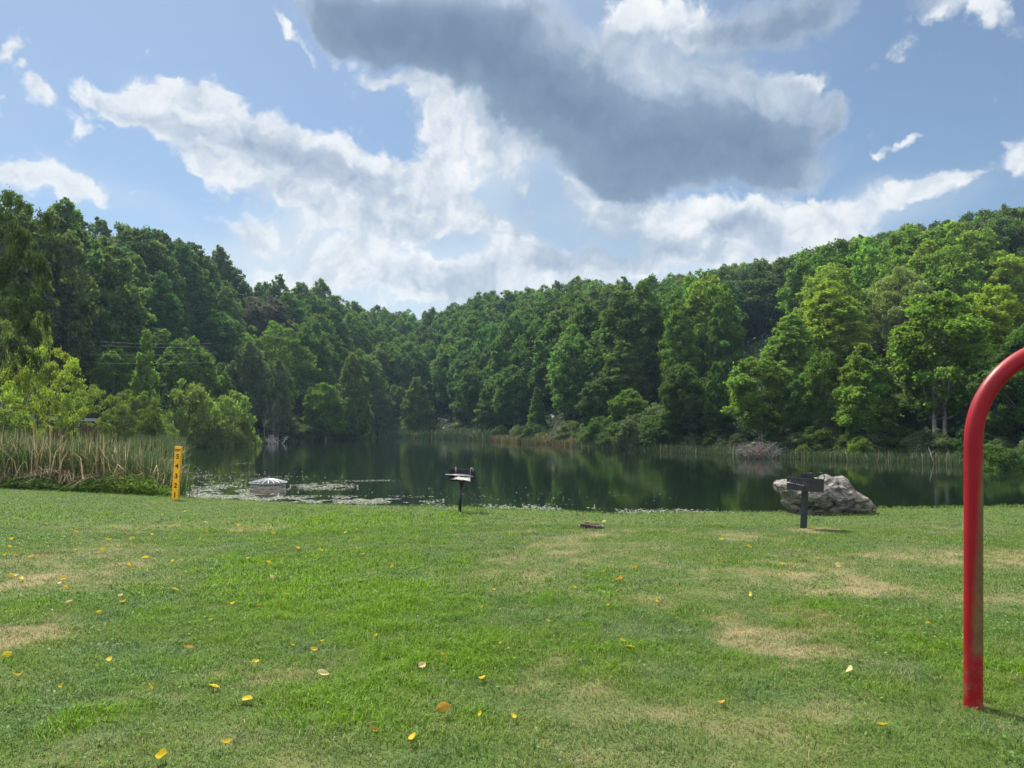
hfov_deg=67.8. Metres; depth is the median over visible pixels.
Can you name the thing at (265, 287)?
forest tree
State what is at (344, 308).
forest tree
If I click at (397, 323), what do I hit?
forest tree
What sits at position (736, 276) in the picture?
forest tree
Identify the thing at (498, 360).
forest tree
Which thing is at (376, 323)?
forest tree
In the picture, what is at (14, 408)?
dead tree
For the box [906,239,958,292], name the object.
forest tree
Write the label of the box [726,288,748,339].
forest tree
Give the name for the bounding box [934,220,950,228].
forest tree
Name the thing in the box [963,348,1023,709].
red arch
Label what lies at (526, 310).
forest tree
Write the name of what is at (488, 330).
forest tree
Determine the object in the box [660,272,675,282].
forest tree
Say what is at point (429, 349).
forest tree
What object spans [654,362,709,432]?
deciduous tree
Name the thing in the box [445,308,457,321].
forest tree
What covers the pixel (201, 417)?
willow bush
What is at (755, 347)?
undergrowth
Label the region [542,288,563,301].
forest tree
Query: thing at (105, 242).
forest tree
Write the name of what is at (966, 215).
forest tree
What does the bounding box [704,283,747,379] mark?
deciduous tree
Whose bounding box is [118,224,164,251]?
forest tree
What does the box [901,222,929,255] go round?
forest tree
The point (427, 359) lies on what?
forest tree
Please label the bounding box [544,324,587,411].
forest tree
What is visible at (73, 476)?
dead stalks
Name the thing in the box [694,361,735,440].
deciduous tree
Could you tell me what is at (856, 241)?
forest tree
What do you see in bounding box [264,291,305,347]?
forest tree
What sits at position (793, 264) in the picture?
forest tree
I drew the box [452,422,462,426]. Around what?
shrub
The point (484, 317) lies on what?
forest tree
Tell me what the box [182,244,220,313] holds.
forest tree
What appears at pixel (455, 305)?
forest tree
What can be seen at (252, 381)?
deciduous tree
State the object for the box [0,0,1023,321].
sky
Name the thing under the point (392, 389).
forest tree
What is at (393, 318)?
forest tree
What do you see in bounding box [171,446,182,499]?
depth gauge
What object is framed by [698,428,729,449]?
waterside shrub
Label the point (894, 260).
forest tree
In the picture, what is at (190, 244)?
forest tree
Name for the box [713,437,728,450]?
waterside shrub
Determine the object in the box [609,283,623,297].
forest tree
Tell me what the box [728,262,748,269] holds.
forest tree
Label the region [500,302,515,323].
forest tree
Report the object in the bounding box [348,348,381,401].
forest tree
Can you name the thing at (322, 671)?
fallen leaf
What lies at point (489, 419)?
forest tree
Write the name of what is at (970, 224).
forest tree
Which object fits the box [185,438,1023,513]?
water
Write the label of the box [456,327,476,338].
forest tree
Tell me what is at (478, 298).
forest tree
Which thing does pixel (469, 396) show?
forest tree
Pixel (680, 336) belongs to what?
deciduous tree
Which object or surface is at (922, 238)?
forest tree
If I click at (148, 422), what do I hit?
shrub
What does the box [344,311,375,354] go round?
forest tree
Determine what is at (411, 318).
forest tree
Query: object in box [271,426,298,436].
waterside shrub
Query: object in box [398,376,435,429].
deciduous tree
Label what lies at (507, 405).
forest tree
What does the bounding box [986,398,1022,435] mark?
waterside shrub
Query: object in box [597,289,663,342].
forest tree
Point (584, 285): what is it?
forest tree
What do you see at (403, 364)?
forest tree
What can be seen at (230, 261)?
forest tree
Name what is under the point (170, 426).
shrub
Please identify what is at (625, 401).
deciduous tree
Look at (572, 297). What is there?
forest tree
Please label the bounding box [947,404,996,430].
waterside shrub
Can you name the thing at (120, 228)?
forest tree
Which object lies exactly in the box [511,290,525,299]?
forest tree
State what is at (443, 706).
fallen leaf
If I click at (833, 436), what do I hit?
waterside shrub
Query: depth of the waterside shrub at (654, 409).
90.92 m
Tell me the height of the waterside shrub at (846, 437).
2.724 m
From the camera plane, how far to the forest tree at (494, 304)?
246.13 m
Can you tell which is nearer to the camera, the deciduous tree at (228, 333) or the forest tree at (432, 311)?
the deciduous tree at (228, 333)
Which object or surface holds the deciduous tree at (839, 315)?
on the ground at (1009, 437)
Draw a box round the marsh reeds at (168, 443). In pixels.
[12,429,202,470]
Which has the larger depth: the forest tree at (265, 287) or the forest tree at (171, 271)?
the forest tree at (265, 287)
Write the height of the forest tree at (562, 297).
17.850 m
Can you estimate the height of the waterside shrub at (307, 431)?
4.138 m
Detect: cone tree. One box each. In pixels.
[125,329,166,436]
[527,387,547,429]
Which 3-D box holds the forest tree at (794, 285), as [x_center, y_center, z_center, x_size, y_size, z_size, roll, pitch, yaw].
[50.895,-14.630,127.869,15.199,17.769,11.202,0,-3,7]
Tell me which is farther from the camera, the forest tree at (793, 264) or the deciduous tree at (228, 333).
the forest tree at (793, 264)
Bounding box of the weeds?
[0,471,170,496]
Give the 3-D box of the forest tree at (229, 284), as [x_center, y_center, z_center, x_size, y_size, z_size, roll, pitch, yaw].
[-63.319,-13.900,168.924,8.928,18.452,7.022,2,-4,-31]
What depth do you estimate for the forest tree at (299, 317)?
189.65 m
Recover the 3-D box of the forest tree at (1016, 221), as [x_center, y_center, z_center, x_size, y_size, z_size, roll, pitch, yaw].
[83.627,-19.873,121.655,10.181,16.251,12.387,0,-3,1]
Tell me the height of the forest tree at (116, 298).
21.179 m
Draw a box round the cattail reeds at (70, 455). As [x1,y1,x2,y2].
[0,424,198,497]
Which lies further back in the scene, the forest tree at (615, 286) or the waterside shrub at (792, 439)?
the forest tree at (615, 286)
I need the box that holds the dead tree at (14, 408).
[0,377,49,432]
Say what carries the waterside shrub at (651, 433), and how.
on the ground at (1009, 437)
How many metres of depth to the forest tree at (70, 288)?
90.50 m
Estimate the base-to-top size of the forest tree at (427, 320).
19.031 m
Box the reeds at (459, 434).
[362,427,490,440]
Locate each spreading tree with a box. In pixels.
[229,320,326,398]
[862,265,942,352]
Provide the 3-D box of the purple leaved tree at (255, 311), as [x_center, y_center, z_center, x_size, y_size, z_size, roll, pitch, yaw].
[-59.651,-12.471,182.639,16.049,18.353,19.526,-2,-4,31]
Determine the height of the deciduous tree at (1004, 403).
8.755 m
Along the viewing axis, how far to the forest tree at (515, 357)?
152.07 m
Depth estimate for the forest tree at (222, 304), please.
156.85 m
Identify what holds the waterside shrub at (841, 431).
on the ground at (1009, 437)
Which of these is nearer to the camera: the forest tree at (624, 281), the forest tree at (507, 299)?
the forest tree at (624, 281)
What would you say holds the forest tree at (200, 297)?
on the ground at (1009, 437)
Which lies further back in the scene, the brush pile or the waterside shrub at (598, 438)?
the waterside shrub at (598, 438)
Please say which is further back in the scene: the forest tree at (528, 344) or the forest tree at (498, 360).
the forest tree at (498, 360)
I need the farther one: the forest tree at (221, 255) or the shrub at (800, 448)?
the forest tree at (221, 255)
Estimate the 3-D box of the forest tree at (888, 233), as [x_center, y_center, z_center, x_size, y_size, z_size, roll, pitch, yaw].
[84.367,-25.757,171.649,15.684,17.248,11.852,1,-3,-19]
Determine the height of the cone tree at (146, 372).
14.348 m
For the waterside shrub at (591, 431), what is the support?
on the ground at (1009, 437)
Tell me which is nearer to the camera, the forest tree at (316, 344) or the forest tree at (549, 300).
the forest tree at (316, 344)
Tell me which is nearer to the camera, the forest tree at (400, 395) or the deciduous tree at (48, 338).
the deciduous tree at (48, 338)
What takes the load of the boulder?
on the lawn at (760, 649)
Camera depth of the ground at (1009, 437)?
118.24 m
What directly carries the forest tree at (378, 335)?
on the ground at (1009, 437)
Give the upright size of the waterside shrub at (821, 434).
2.780 m
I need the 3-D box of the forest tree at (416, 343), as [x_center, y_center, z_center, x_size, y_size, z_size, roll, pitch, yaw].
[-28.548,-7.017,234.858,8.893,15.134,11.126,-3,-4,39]
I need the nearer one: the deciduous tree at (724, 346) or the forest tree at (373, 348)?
the deciduous tree at (724, 346)
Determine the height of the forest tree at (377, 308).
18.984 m
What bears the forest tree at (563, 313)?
on the ground at (1009, 437)
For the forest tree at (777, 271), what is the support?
on the ground at (1009, 437)
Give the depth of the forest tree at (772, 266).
170.39 m
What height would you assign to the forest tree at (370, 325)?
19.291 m
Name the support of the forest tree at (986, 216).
on the ground at (1009, 437)
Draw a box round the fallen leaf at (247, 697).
[241,695,252,699]
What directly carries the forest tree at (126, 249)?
on the ground at (1009, 437)
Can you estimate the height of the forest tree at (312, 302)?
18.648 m
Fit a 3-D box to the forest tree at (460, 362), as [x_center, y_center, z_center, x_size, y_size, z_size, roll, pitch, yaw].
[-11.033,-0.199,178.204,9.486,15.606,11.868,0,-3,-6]
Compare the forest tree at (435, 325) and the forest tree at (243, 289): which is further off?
the forest tree at (435, 325)
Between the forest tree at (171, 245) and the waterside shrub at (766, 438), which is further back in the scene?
the forest tree at (171, 245)
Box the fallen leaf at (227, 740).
[221,738,231,742]
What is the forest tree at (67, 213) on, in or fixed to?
on the ground at (1009, 437)
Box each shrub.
[0,403,40,439]
[46,384,129,438]
[107,389,172,442]
[147,414,179,437]
[197,424,226,446]
[261,397,279,442]
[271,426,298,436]
[280,422,317,441]
[299,420,327,439]
[391,421,417,431]
[427,424,441,432]
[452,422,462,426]
[490,424,508,435]
[509,425,522,437]
[517,423,547,442]
[534,432,547,436]
[549,420,584,440]
[576,427,599,442]
[577,416,617,444]
[592,422,620,446]
[596,420,638,446]
[609,413,653,448]
[632,426,665,448]
[636,412,686,448]
[637,403,662,422]
[663,427,698,450]
[678,432,701,448]
[687,416,727,438]
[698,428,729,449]
[704,417,742,437]
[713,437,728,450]
[727,433,747,448]
[740,413,797,437]
[754,435,773,448]
[766,435,787,450]
[777,430,816,453]
[788,424,840,451]
[794,444,812,457]
[813,421,847,433]
[818,431,845,451]
[829,427,882,455]
[841,436,875,457]
[847,431,890,453]
[878,394,926,431]
[880,425,921,452]
[899,405,942,430]
[900,428,954,457]
[917,401,963,432]
[946,425,999,458]
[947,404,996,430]
[983,437,1017,455]
[983,443,1023,470]
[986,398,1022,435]
[1014,436,1023,456]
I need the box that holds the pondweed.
[186,463,739,513]
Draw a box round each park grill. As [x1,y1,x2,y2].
[445,467,475,510]
[784,472,824,528]
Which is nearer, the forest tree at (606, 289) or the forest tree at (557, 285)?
the forest tree at (606, 289)
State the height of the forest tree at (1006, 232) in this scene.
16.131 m
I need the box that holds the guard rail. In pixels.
[31,417,124,423]
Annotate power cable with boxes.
[32,340,217,347]
[40,359,203,363]
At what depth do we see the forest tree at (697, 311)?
113.25 m
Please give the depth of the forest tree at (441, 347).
196.65 m
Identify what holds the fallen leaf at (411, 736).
on the lawn at (760, 649)
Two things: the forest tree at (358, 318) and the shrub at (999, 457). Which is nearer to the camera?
the shrub at (999, 457)
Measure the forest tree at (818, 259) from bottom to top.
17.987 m
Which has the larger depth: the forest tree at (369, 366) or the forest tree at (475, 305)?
the forest tree at (475, 305)
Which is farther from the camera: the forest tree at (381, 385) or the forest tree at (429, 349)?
the forest tree at (429, 349)
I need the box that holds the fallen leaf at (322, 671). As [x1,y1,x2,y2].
[317,669,328,674]
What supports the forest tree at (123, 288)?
on the ground at (1009, 437)
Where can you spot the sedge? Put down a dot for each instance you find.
(545, 440)
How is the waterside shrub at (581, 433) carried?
on the ground at (1009, 437)
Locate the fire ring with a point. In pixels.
(586, 525)
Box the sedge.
[470,433,575,446]
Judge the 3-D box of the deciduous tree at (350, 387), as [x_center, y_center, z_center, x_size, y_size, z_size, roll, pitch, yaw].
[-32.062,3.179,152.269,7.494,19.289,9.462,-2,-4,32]
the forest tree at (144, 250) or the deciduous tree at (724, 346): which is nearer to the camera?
the deciduous tree at (724, 346)
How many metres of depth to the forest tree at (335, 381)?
166.24 m
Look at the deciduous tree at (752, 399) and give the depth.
68.75 m
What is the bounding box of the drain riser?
[249,478,286,493]
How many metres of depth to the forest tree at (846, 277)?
97.45 m
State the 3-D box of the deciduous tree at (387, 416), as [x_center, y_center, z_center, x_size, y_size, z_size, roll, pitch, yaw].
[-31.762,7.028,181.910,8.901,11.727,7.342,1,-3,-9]
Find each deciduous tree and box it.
[0,310,53,425]
[83,348,136,407]
[151,335,226,426]
[188,309,247,373]
[224,340,272,442]
[263,358,294,441]
[299,382,347,440]
[335,352,373,439]
[368,389,396,431]
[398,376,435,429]
[574,378,615,423]
[607,388,650,425]
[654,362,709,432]
[655,299,702,389]
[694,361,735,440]
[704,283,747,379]
[720,356,796,440]
[759,311,824,385]
[779,377,825,432]
[794,351,843,430]
[796,279,876,375]
[828,343,904,433]
[881,289,997,439]
[942,283,1023,355]
[966,323,1023,426]
[973,253,1023,310]
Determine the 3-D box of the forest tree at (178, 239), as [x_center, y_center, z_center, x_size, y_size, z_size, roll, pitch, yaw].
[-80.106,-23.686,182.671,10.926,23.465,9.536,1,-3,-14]
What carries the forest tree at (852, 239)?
on the ground at (1009, 437)
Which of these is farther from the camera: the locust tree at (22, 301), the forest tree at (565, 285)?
the forest tree at (565, 285)
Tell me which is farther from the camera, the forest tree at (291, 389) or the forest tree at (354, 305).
the forest tree at (354, 305)
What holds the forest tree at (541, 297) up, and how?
on the ground at (1009, 437)
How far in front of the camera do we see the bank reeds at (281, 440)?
131.37 m
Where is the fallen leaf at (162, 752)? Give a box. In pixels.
[155,748,166,758]
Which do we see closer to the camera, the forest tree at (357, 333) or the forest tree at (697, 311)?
the forest tree at (697, 311)
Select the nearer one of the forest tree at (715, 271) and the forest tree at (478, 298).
the forest tree at (715, 271)
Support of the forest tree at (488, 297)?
on the ground at (1009, 437)
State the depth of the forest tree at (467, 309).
257.39 m
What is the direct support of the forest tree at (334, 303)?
on the ground at (1009, 437)
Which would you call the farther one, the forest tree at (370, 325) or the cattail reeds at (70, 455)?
the forest tree at (370, 325)
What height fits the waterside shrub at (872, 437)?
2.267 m
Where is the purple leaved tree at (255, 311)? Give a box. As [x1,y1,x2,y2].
[241,294,299,354]
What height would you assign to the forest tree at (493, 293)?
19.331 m
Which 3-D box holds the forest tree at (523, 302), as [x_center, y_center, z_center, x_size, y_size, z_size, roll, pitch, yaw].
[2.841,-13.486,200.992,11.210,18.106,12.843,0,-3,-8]
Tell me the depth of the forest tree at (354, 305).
247.83 m
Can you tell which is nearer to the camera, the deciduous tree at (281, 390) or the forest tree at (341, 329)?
the deciduous tree at (281, 390)
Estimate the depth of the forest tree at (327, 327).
180.13 m
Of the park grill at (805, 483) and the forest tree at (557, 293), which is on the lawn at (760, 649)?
the park grill at (805, 483)
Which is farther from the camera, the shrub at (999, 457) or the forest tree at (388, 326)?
the forest tree at (388, 326)
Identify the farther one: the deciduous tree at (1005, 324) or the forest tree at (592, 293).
the forest tree at (592, 293)
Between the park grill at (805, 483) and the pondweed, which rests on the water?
the pondweed
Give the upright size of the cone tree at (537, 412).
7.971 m
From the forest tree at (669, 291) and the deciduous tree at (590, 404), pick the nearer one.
the deciduous tree at (590, 404)
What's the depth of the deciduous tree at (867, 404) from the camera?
60.77 m
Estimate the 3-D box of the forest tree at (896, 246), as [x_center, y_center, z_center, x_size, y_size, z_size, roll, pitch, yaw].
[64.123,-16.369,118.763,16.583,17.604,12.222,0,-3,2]
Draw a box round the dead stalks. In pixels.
[0,458,185,488]
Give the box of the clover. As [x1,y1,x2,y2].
[0,528,1023,767]
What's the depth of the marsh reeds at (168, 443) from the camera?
45.74 m
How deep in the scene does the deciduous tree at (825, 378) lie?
65.35 m
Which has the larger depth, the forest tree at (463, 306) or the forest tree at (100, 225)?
the forest tree at (463, 306)
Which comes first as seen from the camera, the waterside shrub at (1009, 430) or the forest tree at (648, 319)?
the waterside shrub at (1009, 430)
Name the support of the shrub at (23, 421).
on the ground at (1009, 437)
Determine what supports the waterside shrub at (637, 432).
on the ground at (1009, 437)
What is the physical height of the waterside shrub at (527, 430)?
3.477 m
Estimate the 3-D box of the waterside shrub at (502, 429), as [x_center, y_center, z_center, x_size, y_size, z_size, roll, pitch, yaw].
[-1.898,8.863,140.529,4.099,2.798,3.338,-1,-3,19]
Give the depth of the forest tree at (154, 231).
171.64 m
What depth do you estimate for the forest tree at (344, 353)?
175.75 m
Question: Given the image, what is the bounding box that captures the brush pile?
[726,439,785,458]
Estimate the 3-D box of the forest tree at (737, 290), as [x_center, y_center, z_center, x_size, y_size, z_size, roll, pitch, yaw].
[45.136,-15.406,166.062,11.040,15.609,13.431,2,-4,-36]
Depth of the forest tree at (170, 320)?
117.62 m
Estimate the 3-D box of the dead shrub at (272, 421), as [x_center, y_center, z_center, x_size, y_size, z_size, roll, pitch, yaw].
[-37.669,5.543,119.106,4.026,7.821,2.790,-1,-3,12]
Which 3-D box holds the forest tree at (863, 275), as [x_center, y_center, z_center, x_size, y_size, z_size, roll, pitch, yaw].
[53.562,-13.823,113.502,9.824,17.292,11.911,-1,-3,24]
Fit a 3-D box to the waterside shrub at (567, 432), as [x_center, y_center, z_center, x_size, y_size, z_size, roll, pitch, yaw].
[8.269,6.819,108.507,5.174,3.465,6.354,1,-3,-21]
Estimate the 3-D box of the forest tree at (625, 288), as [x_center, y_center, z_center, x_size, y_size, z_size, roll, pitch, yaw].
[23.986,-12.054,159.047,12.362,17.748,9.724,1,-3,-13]
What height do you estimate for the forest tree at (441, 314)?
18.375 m
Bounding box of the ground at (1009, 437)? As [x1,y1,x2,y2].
[0,330,1023,464]
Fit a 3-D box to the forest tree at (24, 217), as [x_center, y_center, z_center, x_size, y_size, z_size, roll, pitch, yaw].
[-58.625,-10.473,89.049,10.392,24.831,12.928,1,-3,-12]
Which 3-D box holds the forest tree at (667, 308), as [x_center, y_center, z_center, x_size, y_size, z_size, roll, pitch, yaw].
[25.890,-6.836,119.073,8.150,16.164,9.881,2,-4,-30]
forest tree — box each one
[0,189,62,377]
[2,207,100,400]
[13,201,33,219]
[42,202,58,232]
[45,197,114,368]
[55,210,92,251]
[74,246,170,388]
[84,235,145,304]
[85,216,115,249]
[97,256,135,347]
[107,220,134,245]
[115,229,151,253]
[116,245,131,273]
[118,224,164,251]
[119,228,180,312]
[127,251,153,326]
[142,270,189,397]
[144,239,194,345]
[152,229,166,243]
[155,232,176,259]
[171,242,220,347]
[173,237,183,263]
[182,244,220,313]
[184,349,237,424]
[187,241,201,254]
[187,252,222,293]
[210,244,236,287]
[210,251,237,287]
[212,286,249,351]
[216,280,246,328]
[227,268,253,313]
[251,286,272,329]
[254,358,298,431]
[260,281,275,296]
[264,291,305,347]
[265,274,291,303]
[287,299,311,354]
[287,319,334,401]
[291,281,316,313]
[297,312,337,351]
[302,292,324,316]
[309,278,334,302]
[310,337,343,384]
[316,297,330,307]
[317,304,341,333]
[322,308,354,351]
[327,333,350,375]
[328,295,345,318]
[331,375,346,417]
[337,294,352,317]
[342,311,370,356]
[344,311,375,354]
[347,300,369,319]
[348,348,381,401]
[360,312,374,335]
[360,353,388,406]
[366,309,380,328]
[369,305,385,321]
[369,329,388,352]
[369,340,398,406]
[371,325,391,342]
[371,341,391,367]
[373,322,396,337]
[378,307,399,325]
[381,311,413,326]
[381,385,400,419]
[386,387,413,425]
[388,329,401,346]
[388,341,428,394]
[389,335,415,372]
[391,317,413,340]
[398,314,423,337]
[401,308,416,319]
[404,358,441,411]
[407,324,438,348]
[407,350,431,387]
[413,337,425,346]
[420,339,438,360]
[421,306,440,324]
[421,312,432,328]
[426,333,441,348]
[426,348,452,410]
[427,317,448,333]
[428,339,469,403]
[429,324,450,344]
[429,332,456,392]
[433,310,452,323]
[443,312,464,330]
[443,336,478,392]
[445,302,464,311]
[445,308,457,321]
[445,351,479,411]
[448,367,489,424]
[449,318,462,337]
[453,321,485,343]
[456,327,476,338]
[458,297,473,316]
[458,301,485,329]
[459,308,500,337]
[461,291,489,313]
[462,302,477,316]
[469,321,499,375]
[469,347,491,390]
[472,381,517,428]
[479,292,494,307]
[481,301,504,319]
[483,323,514,400]
[490,290,496,296]
[490,308,503,321]
[490,365,534,427]
[491,289,516,315]
[499,290,515,319]
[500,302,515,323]
[500,313,529,355]
[501,330,527,392]
[510,299,534,324]
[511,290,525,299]
[511,304,531,329]
[511,324,554,403]
[514,316,545,367]
[515,286,535,305]
[522,301,550,336]
[525,309,566,403]
[528,292,542,308]
[532,283,557,306]
[532,291,555,319]
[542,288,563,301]
[543,294,588,320]
[543,298,554,311]
[544,298,583,356]
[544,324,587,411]
[545,332,590,416]
[547,280,564,294]
[552,301,602,343]
[556,291,596,310]
[559,283,585,295]
[560,281,572,293]
[563,303,601,390]
[568,276,586,285]
[573,278,596,290]
[580,290,660,395]
[580,295,597,307]
[581,281,594,289]
[581,308,619,373]
[582,284,603,302]
[593,293,609,312]
[596,340,653,407]
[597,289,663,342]
[598,284,615,299]
[607,284,633,305]
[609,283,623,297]
[616,276,631,290]
[618,279,666,394]
[641,273,665,298]
[651,280,681,306]
[656,282,685,307]
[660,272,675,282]
[660,289,703,372]
[665,274,699,294]
[673,271,697,282]
[679,268,733,338]
[680,272,741,377]
[698,268,735,292]
[709,263,740,280]
[716,265,734,280]
[717,279,747,326]
[720,285,744,338]
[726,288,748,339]
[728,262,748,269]
[729,258,783,279]
[732,260,773,332]
[760,257,791,295]
[763,254,792,324]
[771,244,841,324]
[782,246,818,287]
[792,262,859,318]
[800,266,876,365]
[802,238,864,300]
[832,234,880,265]
[841,236,880,305]
[846,234,894,343]
[862,252,916,329]
[870,230,895,240]
[879,223,940,266]
[900,225,983,273]
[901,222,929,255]
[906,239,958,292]
[912,244,991,342]
[916,220,1007,282]
[928,219,948,230]
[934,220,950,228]
[954,216,1015,259]
[957,211,974,222]
[962,213,983,223]
[969,214,1023,283]
[974,203,1023,226]
[996,206,1023,216]
[1005,207,1023,223]
[1010,217,1023,254]
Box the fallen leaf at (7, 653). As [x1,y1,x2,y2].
[2,651,11,657]
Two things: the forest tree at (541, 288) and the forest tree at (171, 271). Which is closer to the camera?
the forest tree at (171, 271)
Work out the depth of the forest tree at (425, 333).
235.43 m
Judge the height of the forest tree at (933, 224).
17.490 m
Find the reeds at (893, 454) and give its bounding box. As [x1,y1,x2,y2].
[574,437,1023,469]
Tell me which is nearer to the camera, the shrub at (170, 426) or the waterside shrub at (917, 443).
the waterside shrub at (917, 443)
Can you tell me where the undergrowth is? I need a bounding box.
[14,324,1023,451]
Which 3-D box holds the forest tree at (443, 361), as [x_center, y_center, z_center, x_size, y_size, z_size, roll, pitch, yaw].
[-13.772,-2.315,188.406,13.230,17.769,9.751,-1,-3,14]
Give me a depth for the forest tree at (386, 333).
237.47 m
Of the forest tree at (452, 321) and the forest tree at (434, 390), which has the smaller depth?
the forest tree at (434, 390)
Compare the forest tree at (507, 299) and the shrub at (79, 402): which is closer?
the shrub at (79, 402)
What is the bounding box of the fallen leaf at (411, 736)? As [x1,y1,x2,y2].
[408,732,415,739]
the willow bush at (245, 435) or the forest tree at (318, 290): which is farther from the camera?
the forest tree at (318, 290)
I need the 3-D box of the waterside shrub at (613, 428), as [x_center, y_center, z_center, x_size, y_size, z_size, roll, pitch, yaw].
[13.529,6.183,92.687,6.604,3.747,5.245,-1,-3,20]
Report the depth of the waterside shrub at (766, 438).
69.12 m
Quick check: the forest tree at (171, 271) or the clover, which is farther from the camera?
the forest tree at (171, 271)
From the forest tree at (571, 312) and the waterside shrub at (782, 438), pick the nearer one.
the waterside shrub at (782, 438)
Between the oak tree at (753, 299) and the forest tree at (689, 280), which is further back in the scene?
the oak tree at (753, 299)
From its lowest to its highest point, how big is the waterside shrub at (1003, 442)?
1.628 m
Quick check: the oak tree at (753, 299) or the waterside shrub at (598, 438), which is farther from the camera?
the oak tree at (753, 299)
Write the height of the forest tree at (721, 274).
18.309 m
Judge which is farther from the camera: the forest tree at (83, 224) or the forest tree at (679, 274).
the forest tree at (679, 274)
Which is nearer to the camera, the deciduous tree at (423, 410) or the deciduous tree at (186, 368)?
the deciduous tree at (186, 368)
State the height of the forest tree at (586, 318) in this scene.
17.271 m
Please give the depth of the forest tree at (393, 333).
239.21 m
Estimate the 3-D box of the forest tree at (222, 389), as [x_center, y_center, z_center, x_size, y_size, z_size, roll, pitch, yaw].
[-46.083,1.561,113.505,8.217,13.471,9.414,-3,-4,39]
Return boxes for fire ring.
[580,522,604,528]
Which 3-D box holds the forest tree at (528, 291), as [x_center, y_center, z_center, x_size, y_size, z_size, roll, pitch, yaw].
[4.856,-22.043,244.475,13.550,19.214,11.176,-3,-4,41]
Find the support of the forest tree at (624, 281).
on the ground at (1009, 437)
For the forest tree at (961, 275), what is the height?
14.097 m
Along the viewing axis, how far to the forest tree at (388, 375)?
200.44 m
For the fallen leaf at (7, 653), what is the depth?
5.40 m
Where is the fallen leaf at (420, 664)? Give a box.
[418,662,425,666]
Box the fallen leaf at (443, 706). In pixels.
[437,702,450,711]
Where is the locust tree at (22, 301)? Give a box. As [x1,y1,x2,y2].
[0,186,58,383]
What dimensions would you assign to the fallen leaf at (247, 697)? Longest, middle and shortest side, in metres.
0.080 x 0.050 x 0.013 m
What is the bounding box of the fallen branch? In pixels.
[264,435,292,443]
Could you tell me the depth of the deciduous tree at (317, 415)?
138.01 m
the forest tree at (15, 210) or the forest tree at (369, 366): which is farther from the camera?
the forest tree at (369, 366)
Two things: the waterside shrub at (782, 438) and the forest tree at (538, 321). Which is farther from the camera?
the forest tree at (538, 321)
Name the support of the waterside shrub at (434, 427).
on the ground at (1009, 437)
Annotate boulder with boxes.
[773,474,876,513]
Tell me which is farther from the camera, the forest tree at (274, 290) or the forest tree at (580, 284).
the forest tree at (580, 284)
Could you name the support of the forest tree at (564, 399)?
on the ground at (1009, 437)
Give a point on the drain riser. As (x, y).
(271, 489)
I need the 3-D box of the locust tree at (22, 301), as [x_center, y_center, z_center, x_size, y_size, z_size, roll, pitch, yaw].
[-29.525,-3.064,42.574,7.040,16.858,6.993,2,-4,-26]
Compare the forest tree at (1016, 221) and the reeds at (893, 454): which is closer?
the reeds at (893, 454)
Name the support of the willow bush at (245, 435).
on the ground at (1009, 437)
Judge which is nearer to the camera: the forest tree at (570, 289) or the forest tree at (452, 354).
the forest tree at (452, 354)
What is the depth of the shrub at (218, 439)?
98.75 m
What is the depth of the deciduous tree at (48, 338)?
57.75 m
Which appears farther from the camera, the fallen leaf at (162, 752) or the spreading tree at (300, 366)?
the spreading tree at (300, 366)
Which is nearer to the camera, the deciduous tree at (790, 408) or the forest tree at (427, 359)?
the deciduous tree at (790, 408)
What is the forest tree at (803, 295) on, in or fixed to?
on the ground at (1009, 437)
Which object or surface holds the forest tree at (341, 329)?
on the ground at (1009, 437)
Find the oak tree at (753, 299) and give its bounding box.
[733,275,792,336]
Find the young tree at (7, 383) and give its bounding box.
[0,345,88,442]
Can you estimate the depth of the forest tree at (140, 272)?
122.80 m
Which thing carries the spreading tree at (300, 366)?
on the ground at (1009, 437)
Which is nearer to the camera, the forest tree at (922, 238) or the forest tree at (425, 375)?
the forest tree at (922, 238)
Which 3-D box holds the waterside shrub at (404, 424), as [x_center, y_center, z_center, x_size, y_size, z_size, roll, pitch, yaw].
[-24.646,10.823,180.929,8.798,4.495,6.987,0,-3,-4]
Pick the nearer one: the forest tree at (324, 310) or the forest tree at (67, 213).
the forest tree at (67, 213)
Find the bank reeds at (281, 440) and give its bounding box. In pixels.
[255,437,347,441]
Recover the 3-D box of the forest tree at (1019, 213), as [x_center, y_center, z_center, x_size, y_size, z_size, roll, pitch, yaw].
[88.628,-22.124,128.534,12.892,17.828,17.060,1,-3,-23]
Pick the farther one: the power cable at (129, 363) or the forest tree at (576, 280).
the forest tree at (576, 280)
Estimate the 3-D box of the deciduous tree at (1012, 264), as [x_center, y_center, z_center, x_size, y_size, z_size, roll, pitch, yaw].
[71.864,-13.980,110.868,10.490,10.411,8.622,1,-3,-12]
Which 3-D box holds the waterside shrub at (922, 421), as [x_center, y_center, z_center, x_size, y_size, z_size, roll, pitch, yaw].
[35.583,2.724,62.507,4.601,3.226,5.784,0,-3,9]
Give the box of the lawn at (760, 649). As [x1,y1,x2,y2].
[0,489,1023,767]
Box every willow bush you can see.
[160,378,220,447]
[208,389,264,446]
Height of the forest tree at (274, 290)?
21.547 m
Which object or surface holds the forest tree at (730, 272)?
on the ground at (1009, 437)
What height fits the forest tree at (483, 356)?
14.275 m
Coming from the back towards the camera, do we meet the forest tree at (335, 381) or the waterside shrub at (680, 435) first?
the forest tree at (335, 381)
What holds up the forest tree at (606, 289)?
on the ground at (1009, 437)
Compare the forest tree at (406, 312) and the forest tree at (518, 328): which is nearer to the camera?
the forest tree at (518, 328)
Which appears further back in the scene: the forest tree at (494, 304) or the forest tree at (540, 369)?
the forest tree at (494, 304)

